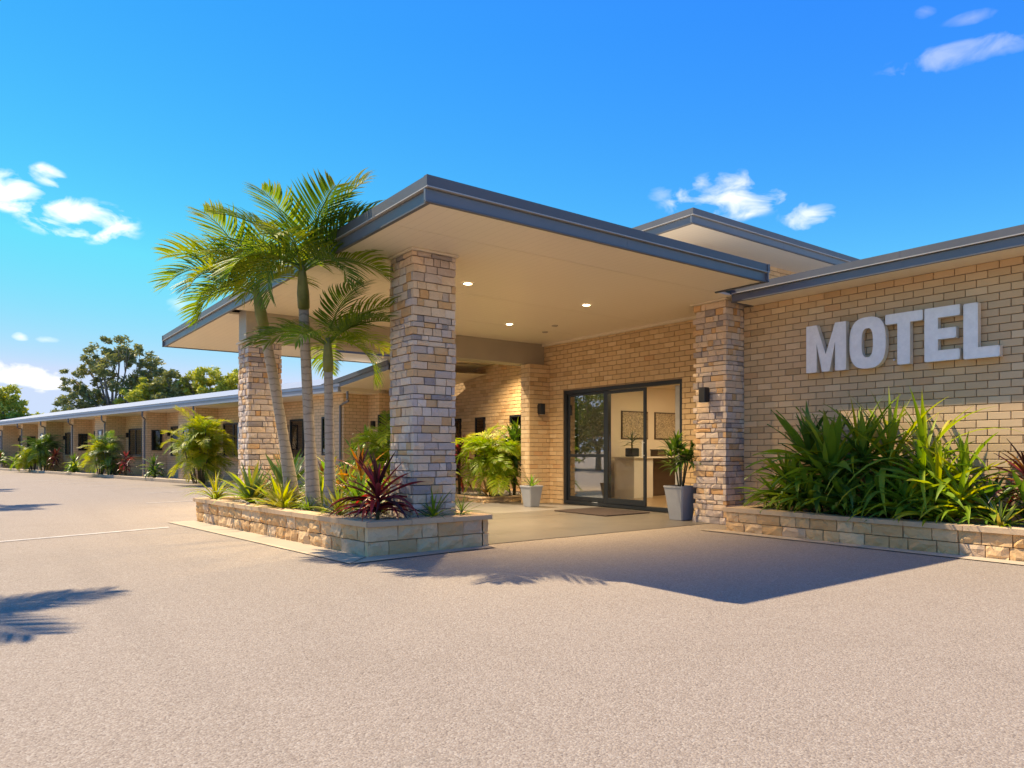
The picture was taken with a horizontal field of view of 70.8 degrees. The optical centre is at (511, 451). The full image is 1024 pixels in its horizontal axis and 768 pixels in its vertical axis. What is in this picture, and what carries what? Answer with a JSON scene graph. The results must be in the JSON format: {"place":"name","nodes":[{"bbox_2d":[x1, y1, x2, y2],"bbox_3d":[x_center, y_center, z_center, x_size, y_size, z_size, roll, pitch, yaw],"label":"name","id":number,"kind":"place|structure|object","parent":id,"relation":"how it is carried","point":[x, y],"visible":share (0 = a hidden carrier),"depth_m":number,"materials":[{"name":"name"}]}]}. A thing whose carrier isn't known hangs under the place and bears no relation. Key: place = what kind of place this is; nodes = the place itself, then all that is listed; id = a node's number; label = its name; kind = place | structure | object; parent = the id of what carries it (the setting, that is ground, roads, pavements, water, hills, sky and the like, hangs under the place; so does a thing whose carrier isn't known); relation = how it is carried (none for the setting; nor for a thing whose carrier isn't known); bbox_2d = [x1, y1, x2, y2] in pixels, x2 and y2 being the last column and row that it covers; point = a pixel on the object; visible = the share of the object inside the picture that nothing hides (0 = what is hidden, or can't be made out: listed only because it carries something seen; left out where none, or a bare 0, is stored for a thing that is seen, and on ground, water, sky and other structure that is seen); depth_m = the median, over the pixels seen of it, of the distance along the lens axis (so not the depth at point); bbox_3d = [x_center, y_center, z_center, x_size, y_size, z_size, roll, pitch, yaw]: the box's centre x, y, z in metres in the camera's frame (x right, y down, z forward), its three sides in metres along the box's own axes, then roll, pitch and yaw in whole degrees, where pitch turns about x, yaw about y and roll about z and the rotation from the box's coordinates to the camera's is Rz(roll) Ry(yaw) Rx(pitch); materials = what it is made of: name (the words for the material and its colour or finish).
{"place":"outdoors","nodes":[
{"label":"outdoors","id":0,"kind":"place"},
{"bbox_2d":[233,497,400,519],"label":"gravel","id":1,"kind":"structure","parent":0,"point":[382,517],"depth_m":9.01,"materials":[{"name":"brown gravel"}]},
{"bbox_2d":[288,494,322,511],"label":"lily turf","id":2,"kind":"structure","parent":1,"relation":"on","point":[308,505],"depth_m":9.28,"materials":[{"name":"green plant"}]},
{"bbox_2d":[321,360,485,390],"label":"link roof","id":3,"kind":"structure","parent":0,"point":[362,378],"depth_m":19.08,"materials":[{"name":"beige paint"}]},
{"bbox_2d":[455,490,520,496],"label":"gravel","id":4,"kind":"structure","parent":0,"point":[483,494],"depth_m":17.22,"materials":[{"name":"gravel"}]},
{"bbox_2d":[0,470,1023,767],"bbox_3d":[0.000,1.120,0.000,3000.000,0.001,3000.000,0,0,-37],"label":"car park","id":5,"kind":"structure","parent":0,"point":[166,644],"depth_m":4.05,"materials":[{"name":"grey asphalt"}]},
{"bbox_2d":[0,384,44,421],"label":"gum tree","id":6,"kind":"object","parent":5,"relation":"on","point":[10,405],"visible":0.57,"depth_m":53.82,"materials":[{"name":"green plant"}]},
{"bbox_2d":[8,444,51,471],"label":"cane palm","id":7,"kind":"object","parent":5,"relation":"on","point":[24,463],"visible":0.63,"depth_m":37.99,"materials":[{"name":"green plant"}]},
{"bbox_2d":[0,527,169,541],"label":"painted line","id":8,"kind":"object","parent":5,"relation":"on","point":[84,534],"visible":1,"depth_m":9.64,"materials":[{"name":"paint"}]},
{"bbox_2d":[52,334,168,411],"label":"gum tree","id":9,"kind":"object","parent":5,"relation":"on","point":[97,366],"visible":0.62,"depth_m":59.14,"materials":[{"name":"green plant"}]},
{"bbox_2d":[89,430,135,474],"bbox_3d":[-17.181,0.104,30.736,1.554,2.026,1.922,0,0,27],"label":"cane palm","id":10,"kind":"object","parent":5,"relation":"on","point":[111,461],"visible":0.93,"depth_m":30.63,"materials":[{"name":"green plant"}]},
{"bbox_2d":[0,468,238,486],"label":"kerb","id":11,"kind":"structure","parent":5,"relation":"on","point":[121,477],"depth_m":29.13,"materials":[{"name":"concrete"}]},
{"bbox_2d":[0,449,11,467],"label":"shrub","id":12,"kind":"object","parent":11,"relation":"on","point":[3,461],"visible":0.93,"depth_m":43.75,"materials":[{"name":"green plant"}]},
{"bbox_2d":[4,452,21,468],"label":"shrub","id":13,"kind":"object","parent":11,"relation":"on","point":[18,456],"visible":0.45,"depth_m":41.21,"materials":[{"name":"green plant"}]},
{"bbox_2d":[19,433,65,470],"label":"cane palm","id":14,"kind":"object","parent":11,"relation":"on","point":[39,444],"visible":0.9,"depth_m":37.31,"materials":[{"name":"green plant"}]},
{"bbox_2d":[46,447,64,470],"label":"plant","id":15,"kind":"object","parent":11,"relation":"on","point":[53,457],"visible":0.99,"depth_m":36.19,"materials":[{"name":"red plant"}]},
{"bbox_2d":[60,454,84,472],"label":"shrub","id":16,"kind":"object","parent":11,"relation":"on","point":[74,465],"visible":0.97,"depth_m":34.09,"materials":[{"name":"green plant"}]},
{"bbox_2d":[77,433,121,473],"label":"cane palm","id":17,"kind":"object","parent":11,"relation":"on","point":[94,466],"visible":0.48,"depth_m":31.08,"materials":[{"name":"green plant"}]},
{"bbox_2d":[115,450,135,475],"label":"plant","id":18,"kind":"object","parent":11,"relation":"on","point":[126,460],"visible":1,"depth_m":29.58,"materials":[{"name":"red plant"}]},
{"bbox_2d":[139,454,166,477],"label":"shrub","id":19,"kind":"object","parent":11,"relation":"on","point":[153,470],"visible":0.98,"depth_m":27.51,"materials":[{"name":"green plant"}]},
{"bbox_2d":[113,377,173,404],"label":"gum tree","id":20,"kind":"object","parent":5,"relation":"on","point":[139,392],"visible":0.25,"depth_m":57.49,"materials":[{"name":"green plant"}]},
{"bbox_2d":[148,369,197,399],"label":"gum tree","id":21,"kind":"object","parent":5,"relation":"on","point":[175,389],"visible":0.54,"depth_m":57.29,"materials":[{"name":"green plant"}]},
{"bbox_2d":[0,377,393,490],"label":"room wing","id":22,"kind":"structure","parent":5,"relation":"on","point":[140,426],"depth_m":29.46,"materials":[{"name":"beige brick"}]},
{"bbox_2d":[65,432,70,454],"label":"window","id":23,"kind":"structure","parent":22,"relation":"in","point":[68,434],"depth_m":39.07,"materials":[{"name":"black glass"}]},
{"bbox_2d":[78,434,87,450],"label":"window","id":24,"kind":"structure","parent":22,"relation":"in","point":[82,438],"depth_m":36.28,"materials":[{"name":"black glass"}]},
{"bbox_2d":[128,428,141,455],"bbox_3d":[-16.945,-0.410,32.447,1.600,1.220,0.079,0,0,43],"label":"window","id":25,"kind":"structure","parent":22,"relation":"in","point":[134,435],"depth_m":32.40,"materials":[{"name":"black glass"}]},
{"bbox_2d":[151,430,161,449],"bbox_3d":[-14.727,-0.455,29.854,0.034,0.850,0.420,0,0,43],"label":"window","id":26,"kind":"structure","parent":22,"relation":"in","point":[156,436],"depth_m":29.84,"materials":[{"name":"black glass"}]},
{"bbox_2d":[171,426,177,455],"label":"window","id":27,"kind":"structure","parent":22,"relation":"in","point":[173,428],"depth_m":29.58,"materials":[{"name":"black glass"}]},
{"bbox_2d":[223,423,240,456],"bbox_3d":[-10.040,-0.410,26.010,1.600,1.220,0.079,0,0,43],"label":"window","id":28,"kind":"structure","parent":22,"relation":"in","point":[231,428],"depth_m":26.07,"materials":[{"name":"black glass"}]},
{"bbox_2d":[290,419,304,457],"bbox_3d":[-6.588,-0.410,22.788,1.600,1.220,0.079,0,0,43],"label":"window","id":29,"kind":"structure","parent":22,"relation":"in","point":[297,443],"depth_m":23.03,"materials":[{"name":"black glass"}]},
{"bbox_2d":[321,417,324,454],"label":"window","id":30,"kind":"structure","parent":22,"relation":"in","point":[322,418],"depth_m":20.56,"materials":[{"name":"black glass"}]},
{"bbox_2d":[378,414,393,447],"bbox_3d":[-3.135,-0.410,19.573,1.600,1.220,0.079,0,0,43],"label":"window","id":31,"kind":"structure","parent":22,"relation":"in","point":[386,416],"depth_m":19.96,"materials":[{"name":"black glass"}]},
{"bbox_2d":[160,405,240,483],"bbox_3d":[-10.192,-0.150,23.696,2.529,2.685,2.637,0,0,-37],"label":"cane palm","id":32,"kind":"object","parent":5,"relation":"on","point":[203,445],"visible":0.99,"depth_m":23.47,"materials":[{"name":"green plant"}]},
{"bbox_2d":[177,365,239,394],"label":"gum tree","id":33,"kind":"object","parent":5,"relation":"on","point":[228,382],"visible":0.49,"depth_m":57.18,"materials":[{"name":"green plant"}]},
{"bbox_2d":[169,520,365,562],"bbox_3d":[-3.366,1.110,9.345,0.398,0.001,5.667,0,0,-42],"label":"planter edging","id":34,"kind":"object","parent":5,"relation":"on","point":[333,554],"visible":1,"depth_m":8.75,"materials":[{"name":"concrete"}]},
{"bbox_2d":[193,494,491,556],"bbox_3d":[-2.660,0.931,9.980,2.092,0.378,5.320,0,0,-37],"label":"raised planter","id":35,"kind":"object","parent":5,"relation":"on","point":[366,537],"visible":0.83,"depth_m":8.24,"materials":[{"name":"stone"}]},
{"bbox_2d":[183,470,240,498],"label":"plant","id":36,"kind":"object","parent":35,"relation":"on","point":[215,495],"visible":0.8,"depth_m":11.27,"materials":[{"name":"green plant"}]},
{"bbox_2d":[148,198,320,507],"bbox_3d":[-3.332,-1.011,8.920,2.115,3.757,1.908,0,0,-37],"label":"palm tree","id":37,"kind":"object","parent":35,"relation":"in","point":[286,455],"visible":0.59,"depth_m":8.85,"materials":[{"name":"green plant"}]},
{"bbox_2d":[201,460,283,503],"bbox_3d":[-3.854,0.457,10.704,1.328,0.675,1.438,0,0,-2],"label":"agave","id":38,"kind":"object","parent":35,"relation":"on","point":[245,494],"visible":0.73,"depth_m":10.55,"materials":[{"name":"green plant"}]},
{"bbox_2d":[233,449,304,504],"bbox_3d":[-3.542,0.339,11.055,1.641,0.984,1.524,0,0,-37],"label":"agave","id":39,"kind":"object","parent":35,"relation":"on","point":[278,469],"visible":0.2,"depth_m":10.95,"materials":[{"name":"green leaf"},{"name":"yellow green leaf"}]},
{"bbox_2d":[239,470,304,508],"bbox_3d":[-3.091,0.523,9.731,1.107,0.549,1.275,0,0,-37],"label":"bromeliad","id":40,"kind":"object","parent":35,"relation":"on","point":[280,498],"visible":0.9,"depth_m":9.63,"materials":[{"name":"yellow plant"}]},
{"bbox_2d":[246,477,302,504],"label":"agave","id":41,"kind":"object","parent":35,"relation":"on","point":[260,501],"visible":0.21,"depth_m":10.21,"materials":[{"name":"green plant"}]},
{"bbox_2d":[198,167,394,511],"bbox_3d":[-2.445,-1.204,8.399,2.236,4.118,2.143,0,0,-37],"label":"palm tree","id":42,"kind":"object","parent":35,"relation":"in","point":[315,233],"visible":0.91,"depth_m":8.14,"materials":[{"name":"green plant"}]},
{"bbox_2d":[288,464,345,499],"bbox_3d":[-2.623,0.477,10.192,1.030,0.708,1.245,0,0,34],"label":"agave","id":43,"kind":"object","parent":35,"relation":"on","point":[321,482],"visible":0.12,"depth_m":10.18,"materials":[{"name":"plant"}]},
{"bbox_2d":[241,278,399,513],"bbox_3d":[-2.125,-0.579,8.689,2.197,2.857,1.833,0,0,-37],"label":"palm tree","id":44,"kind":"object","parent":35,"relation":"in","point":[351,319],"visible":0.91,"depth_m":8.67,"materials":[{"name":"green plant"}]},
{"bbox_2d":[293,487,348,508],"bbox_3d":[-2.523,0.590,9.666,0.904,0.408,0.852,0,0,-6],"label":"bromeliad","id":45,"kind":"object","parent":35,"relation":"on","point":[321,492],"visible":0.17,"depth_m":9.59,"materials":[{"name":"green plant"}]},
{"bbox_2d":[304,492,349,510],"bbox_3d":[-2.353,0.641,9.181,0.585,0.306,0.621,0,0,-37],"label":"bromeliad","id":46,"kind":"object","parent":35,"relation":"on","point":[325,500],"visible":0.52,"depth_m":9.12,"materials":[{"name":"green plant"}]},
{"bbox_2d":[306,483,361,516],"bbox_3d":[-2.047,0.579,8.643,0.845,0.436,0.889,0,0,-37],"label":"yucca","id":47,"kind":"object","parent":35,"relation":"on","point":[335,506],"visible":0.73,"depth_m":8.57,"materials":[{"name":"green plant"}]},
{"bbox_2d":[317,452,355,495],"bbox_3d":[-2.641,0.401,10.801,0.916,0.872,0.761,0,0,12],"label":"croton","id":48,"kind":"object","parent":35,"relation":"on","point":[323,466],"visible":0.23,"depth_m":10.77,"materials":[{"name":"plant"}]},
{"bbox_2d":[317,466,385,509],"bbox_3d":[-2.026,0.506,9.432,1.188,0.656,1.067,0,0,27],"label":"agave","id":49,"kind":"object","parent":35,"relation":"on","point":[358,486],"visible":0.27,"depth_m":9.35,"materials":[{"name":"plant"}]},
{"bbox_2d":[321,444,387,497],"bbox_3d":[-2.187,0.353,10.051,0.982,0.966,1.001,0,0,-37],"label":"croton","id":50,"kind":"object","parent":35,"relation":"on","point":[344,475],"visible":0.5,"depth_m":10.06,"materials":[{"name":"plant"}]},
{"bbox_2d":[326,449,424,520],"bbox_3d":[-1.524,0.403,8.152,1.127,0.861,1.192,0,0,-5],"label":"red cordyline","id":51,"kind":"object","parent":35,"relation":"on","point":[375,505],"visible":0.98,"depth_m":8.10,"materials":[{"name":"plant"}]},
{"bbox_2d":[369,472,392,514],"bbox_3d":[-1.657,0.530,9.167,0.806,0.617,0.652,0,0,20],"label":"croton","id":52,"kind":"object","parent":35,"relation":"on","point":[386,474],"visible":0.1,"depth_m":9.15,"materials":[{"name":"plant"}]},
{"bbox_2d":[386,246,458,518],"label":"stone pillar","id":53,"kind":"structure","parent":35,"relation":"on","point":[422,355],"depth_m":8.41,"materials":[{"name":"beige stone"}]},
{"bbox_2d":[399,488,464,518],"bbox_3d":[-0.924,0.595,8.291,0.707,0.386,0.818,0,0,-37],"label":"yucca","id":54,"kind":"object","parent":35,"relation":"on","point":[433,511],"visible":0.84,"depth_m":8.25,"materials":[{"name":"green plant"}]},
{"bbox_2d":[445,493,486,514],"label":"fern clump","id":55,"kind":"object","parent":35,"relation":"on","point":[461,512],"visible":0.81,"depth_m":8.53,"materials":[{"name":"plant"}]},
{"bbox_2d":[336,423,373,478],"bbox_3d":[-3.975,0.219,18.372,1.295,1.870,0.998,0,0,-37],"label":"green dracaena","id":56,"kind":"object","parent":5,"relation":"on","point":[360,444],"visible":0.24,"depth_m":18.32,"materials":[{"name":"plant"}]},
{"bbox_2d":[346,410,393,496],"bbox_3d":[-2.943,0.077,16.885,1.862,2.092,2.088,0,0,28],"label":"cane palm","id":57,"kind":"object","parent":5,"relation":"on","point":[377,442],"visible":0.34,"depth_m":16.63,"materials":[{"name":"green plant"}]},
{"bbox_2d":[354,544,494,562],"bbox_3d":[-0.980,1.109,7.867,1.887,0.001,0.318,0,0,-41],"label":"front edging","id":58,"kind":"object","parent":5,"relation":"on","point":[375,558],"visible":0.8,"depth_m":7.73,"materials":[{"name":"concrete"}]},
{"bbox_2d":[393,486,520,502],"bbox_3d":[-1.143,1.054,18.096,2.400,0.133,4.900,0,0,-37],"label":"raised planter","id":59,"kind":"object","parent":5,"relation":"on","point":[492,499],"visible":0.27,"depth_m":15.90,"materials":[{"name":"stone"}]},
{"bbox_2d":[451,443,466,484],"bbox_3d":[-1.569,0.194,16.404,1.172,1.743,1.023,0,0,-8],"label":"red cordyline","id":60,"kind":"object","parent":59,"relation":"on","point":[458,469],"visible":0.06,"depth_m":16.42,"materials":[{"name":"plant"}]},
{"bbox_2d":[451,433,474,493],"bbox_3d":[-1.302,0.306,17.210,1.131,1.512,1.177,0,0,-37],"label":"red cordyline","id":61,"kind":"object","parent":59,"relation":"on","point":[458,448],"visible":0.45,"depth_m":17.17,"materials":[{"name":"plant"}]},
{"bbox_2d":[451,423,521,496],"bbox_3d":[-0.342,0.186,16.310,1.939,1.702,2.053,0,0,-37],"label":"cane palm","id":62,"kind":"object","parent":59,"relation":"on","point":[491,457],"visible":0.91,"depth_m":15.90,"materials":[{"name":"green plant"}]},
{"bbox_2d":[474,479,499,496],"bbox_3d":[-0.511,0.814,15.836,0.602,0.506,0.708,0,0,15],"label":"bromeliad","id":63,"kind":"object","parent":59,"relation":"on","point":[486,492],"visible":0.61,"depth_m":15.76,"materials":[{"name":"plant"}]},
{"bbox_2d":[489,416,521,494],"bbox_3d":[0.032,0.136,16.363,1.268,1.856,1.220,0,0,-37],"label":"green dracaena","id":64,"kind":"object","parent":59,"relation":"on","point":[514,436],"visible":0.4,"depth_m":16.18,"materials":[{"name":"plant"}]},
{"bbox_2d":[454,500,706,543],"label":"entrance slab","id":65,"kind":"structure","parent":5,"relation":"on","point":[524,526],"depth_m":11.41,"materials":[{"name":"concrete"}]},
{"bbox_2d":[520,485,542,506],"bbox_3d":[0.391,0.899,14.467,0.355,0.418,0.355,0,0,-37],"label":"plant pot","id":66,"kind":"object","parent":65,"relation":"on","point":[531,496],"visible":0.95,"depth_m":14.36,"materials":[{"name":"ceramic"}]},
{"bbox_2d":[523,475,540,485],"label":"upright succulent","id":67,"kind":"object","parent":66,"relation":"on","point":[531,479],"visible":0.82,"depth_m":14.44,"materials":[{"name":"green plant"}]},
{"bbox_2d":[554,507,649,515],"bbox_3d":[1.628,1.102,13.132,1.100,0.016,1.360,0,0,-37],"label":"door mat","id":68,"kind":"object","parent":65,"relation":"on","point":[597,511],"depth_m":13.06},
{"bbox_2d":[663,485,696,519],"bbox_3d":[2.742,0.834,11.693,0.415,0.548,0.415,0,0,-37],"label":"plant pot","id":69,"kind":"object","parent":65,"relation":"on","point":[680,500],"visible":0.82,"depth_m":11.56,"materials":[{"name":"ceramic"}]},
{"bbox_2d":[657,430,701,485],"bbox_3d":[2.744,0.134,11.678,0.869,0.977,0.936,0,0,20],"label":"fan palm","id":70,"kind":"object","parent":69,"relation":"in","point":[686,455],"visible":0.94,"depth_m":11.64,"materials":[{"name":"plant"}]},
{"bbox_2d":[690,297,747,524],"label":"stone pillar","id":71,"kind":"structure","parent":5,"relation":"on","point":[718,345],"depth_m":11.11,"materials":[{"name":"beige stone"}]},
{"bbox_2d":[699,387,709,402],"bbox_3d":[2.971,-0.867,11.127,0.130,0.237,0.120,0,0,-37],"label":"wall light","id":72,"kind":"object","parent":71,"relation":"attached to","point":[704,394],"visible":1,"depth_m":11.08,"materials":[{"name":"black metal"}]},
{"bbox_2d":[451,207,1023,520],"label":"reception building","id":73,"kind":"structure","parent":5,"relation":"on","point":[586,392],"depth_m":10.78,"materials":[{"name":"beige brick"}]},
{"bbox_2d":[452,419,460,458],"bbox_3d":[-1.595,-0.355,20.694,0.040,1.150,0.450,0,0,-37],"label":"window","id":74,"kind":"structure","parent":73,"relation":"in","point":[457,421],"depth_m":20.66,"materials":[{"name":"black glass"}]},
{"bbox_2d":[162,174,769,365],"bbox_3d":[-1.057,-2.215,13.725,8.048,0.690,11.686,0,0,-37],"label":"entrance canopy","id":75,"kind":"object","parent":73,"relation":"attached to","point":[533,280],"visible":0.61,"depth_m":9.71,"materials":[{"name":"paint"}]},
{"bbox_2d":[475,417,484,458],"bbox_3d":[-0.876,-0.355,19.733,0.040,1.150,0.450,0,0,-37],"label":"window","id":76,"kind":"structure","parent":73,"relation":"in","point":[479,421],"depth_m":19.76,"materials":[{"name":"black glass"}]},
{"bbox_2d":[509,414,520,454],"bbox_3d":[0.233,-0.355,18.252,0.040,1.150,0.950,0,0,-37],"label":"window","id":77,"kind":"structure","parent":73,"relation":"in","point":[514,417],"depth_m":18.44,"materials":[{"name":"black glass"}]},
{"bbox_2d":[537,403,544,414],"bbox_3d":[0.623,-0.896,15.359,0.120,0.237,0.130,0,0,-37],"label":"wall light","id":78,"kind":"object","parent":73,"relation":"attached to","point":[540,408],"visible":1,"depth_m":15.31,"materials":[{"name":"black metal"}]},
{"bbox_2d":[564,379,682,511],"bbox_3d":[2.085,-0.086,14.012,0.213,2.384,3.196,0,0,-37],"label":"entrance door","id":79,"kind":"structure","parent":73,"relation":"in","point":[587,412],"depth_m":14.58,"materials":[{"name":"glass"}]},
{"bbox_2d":[621,411,647,438],"bbox_3d":[3.074,-0.650,18.010,0.940,0.700,0.033,0,0,-37],"label":"framed picture","id":80,"kind":"object","parent":73,"relation":"attached to","point":[631,420],"visible":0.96,"depth_m":17.94,"materials":[{"name":"brown paper"}]},
{"bbox_2d":[611,456,674,498],"bbox_3d":[3.776,0.619,17.905,2.900,0.977,0.750,0,0,-37],"label":"reception desk","id":81,"kind":"object","parent":73,"relation":"on","point":[628,477],"visible":0.53,"depth_m":17.14,"materials":[{"name":"white laminate"}]},
{"bbox_2d":[625,448,638,456],"bbox_3d":[2.881,0.027,17.267,0.240,0.204,0.240,0,0,-37],"label":"desk pot","id":82,"kind":"object","parent":81,"relation":"on","point":[631,452],"visible":1,"depth_m":17.18,"materials":[{"name":"black metal"}]},
{"bbox_2d":[620,429,640,447],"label":"desk plant","id":83,"kind":"object","parent":82,"relation":"in","point":[632,440],"visible":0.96,"depth_m":17.26,"materials":[{"name":"green plant"}]},
{"bbox_2d":[650,449,665,455],"bbox_3d":[3.626,0.042,17.856,0.320,0.174,0.270,0,0,-37],"label":"desk box","id":84,"kind":"object","parent":81,"relation":"on","point":[655,452],"visible":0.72,"depth_m":17.75,"materials":[{"name":"brown laminate"}]},
{"bbox_2d":[654,412,674,439],"bbox_3d":[4.035,-0.650,18.729,0.940,0.700,0.033,0,0,-37],"label":"framed picture","id":85,"kind":"object","parent":73,"relation":"attached to","point":[664,425],"visible":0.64,"depth_m":18.64,"materials":[{"name":"brown paper"}]},
{"bbox_2d":[806,321,848,373],"bbox_3d":[4.396,-1.435,10.021,0.118,0.660,0.580,0,0,-37],"label":"sign letter","id":86,"kind":"object","parent":73,"relation":"attached to","point":[819,352],"visible":1,"depth_m":9.97,"materials":[{"name":"white paint"}]},
{"bbox_2d":[849,317,888,368],"bbox_3d":[4.744,-1.435,9.556,0.118,0.680,0.480,0,0,-37],"label":"sign letter","id":87,"kind":"object","parent":73,"relation":"attached to","point":[877,357],"visible":1,"depth_m":9.50,"materials":[{"name":"white paint"}]},
{"bbox_2d":[885,309,923,364],"bbox_3d":[5.022,-1.435,9.184,0.118,0.660,0.460,0,0,-37],"label":"sign letter","id":88,"kind":"object","parent":73,"relation":"attached to","point":[903,321],"visible":1,"depth_m":9.14,"materials":[{"name":"white paint"}]},
{"bbox_2d":[924,304,962,362],"bbox_3d":[5.292,-1.435,8.823,0.118,0.660,0.400,0,0,-37],"label":"sign letter","id":89,"kind":"object","parent":73,"relation":"attached to","point":[935,333],"visible":1,"depth_m":8.83,"materials":[{"name":"white paint"}]},
{"bbox_2d":[963,302,1002,359],"bbox_3d":[5.550,-1.425,8.479,0.118,0.660,0.380,0,0,-37],"label":"sign letter","id":90,"kind":"object","parent":73,"relation":"attached to","point":[973,349],"visible":1,"depth_m":8.51,"materials":[{"name":"white paint"}]},
{"bbox_2d":[697,529,1023,564],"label":"wall edging","id":91,"kind":"object","parent":5,"relation":"on","point":[909,551],"depth_m":8.21,"materials":[{"name":"concrete"}]},
{"bbox_2d":[723,504,1023,561],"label":"raised planter","id":92,"kind":"object","parent":5,"relation":"on","point":[993,542],"visible":0.98,"depth_m":8.35,"materials":[{"name":"stone"}]},
{"bbox_2d":[736,448,823,512],"bbox_3d":[3.731,0.415,9.944,1.343,0.955,1.007,0,0,21],"label":"green cordyline","id":93,"kind":"object","parent":92,"relation":"in","point":[769,485],"visible":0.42,"depth_m":9.92,"materials":[{"name":"plant"}]},
{"bbox_2d":[739,401,917,517],"bbox_3d":[4.134,0.089,9.569,2.147,1.604,2.550,0,0,-37],"label":"broadleaf clump","id":94,"kind":"object","parent":92,"relation":"on","point":[814,446],"visible":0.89,"depth_m":9.27,"materials":[{"name":"plant"}]},
{"bbox_2d":[820,466,933,518],"bbox_3d":[4.454,0.515,8.878,1.349,0.755,1.258,0,0,17],"label":"fern clump","id":95,"kind":"object","parent":92,"relation":"on","point":[879,498],"visible":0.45,"depth_m":8.72,"materials":[{"name":"plant"}]},
{"bbox_2d":[792,385,1022,521],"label":"ginger clump","id":96,"kind":"object","parent":92,"relation":"on","point":[921,429],"visible":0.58,"depth_m":8.82,"materials":[{"name":"plant"}]},
{"bbox_2d":[847,430,1020,526],"bbox_3d":[4.949,0.324,8.376,1.600,1.138,1.841,0,0,-37],"label":"lime cordyline","id":97,"kind":"object","parent":92,"relation":"on","point":[958,494],"visible":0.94,"depth_m":8.20,"materials":[{"name":"plant"}]},
{"bbox_2d":[943,468,1023,526],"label":"green cordyline","id":98,"kind":"object","parent":92,"relation":"on","point":[1018,481],"visible":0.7,"depth_m":7.87,"materials":[{"name":"plant"}]},
{"bbox_2d":[961,493,1023,528],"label":"yucca","id":99,"kind":"object","parent":92,"relation":"on","point":[999,521],"visible":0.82,"depth_m":7.62,"materials":[{"name":"green plant"}]},
{"bbox_2d":[985,439,1023,526],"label":"red cordyline","id":100,"kind":"object","parent":92,"relation":"on","point":[1018,465],"visible":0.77,"depth_m":7.90,"materials":[{"name":"plant"}]},
{"bbox_2d":[0,0,1023,413],"label":"sky","id":101,"kind":"structure","parent":0,"point":[859,129],"materials":[{"name":"blue"}]},
{"bbox_2d":[770,508,1023,527],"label":"soil","id":102,"kind":"structure","parent":0,"point":[917,519],"depth_m":8.81,"materials":[{"name":"brown soil"}]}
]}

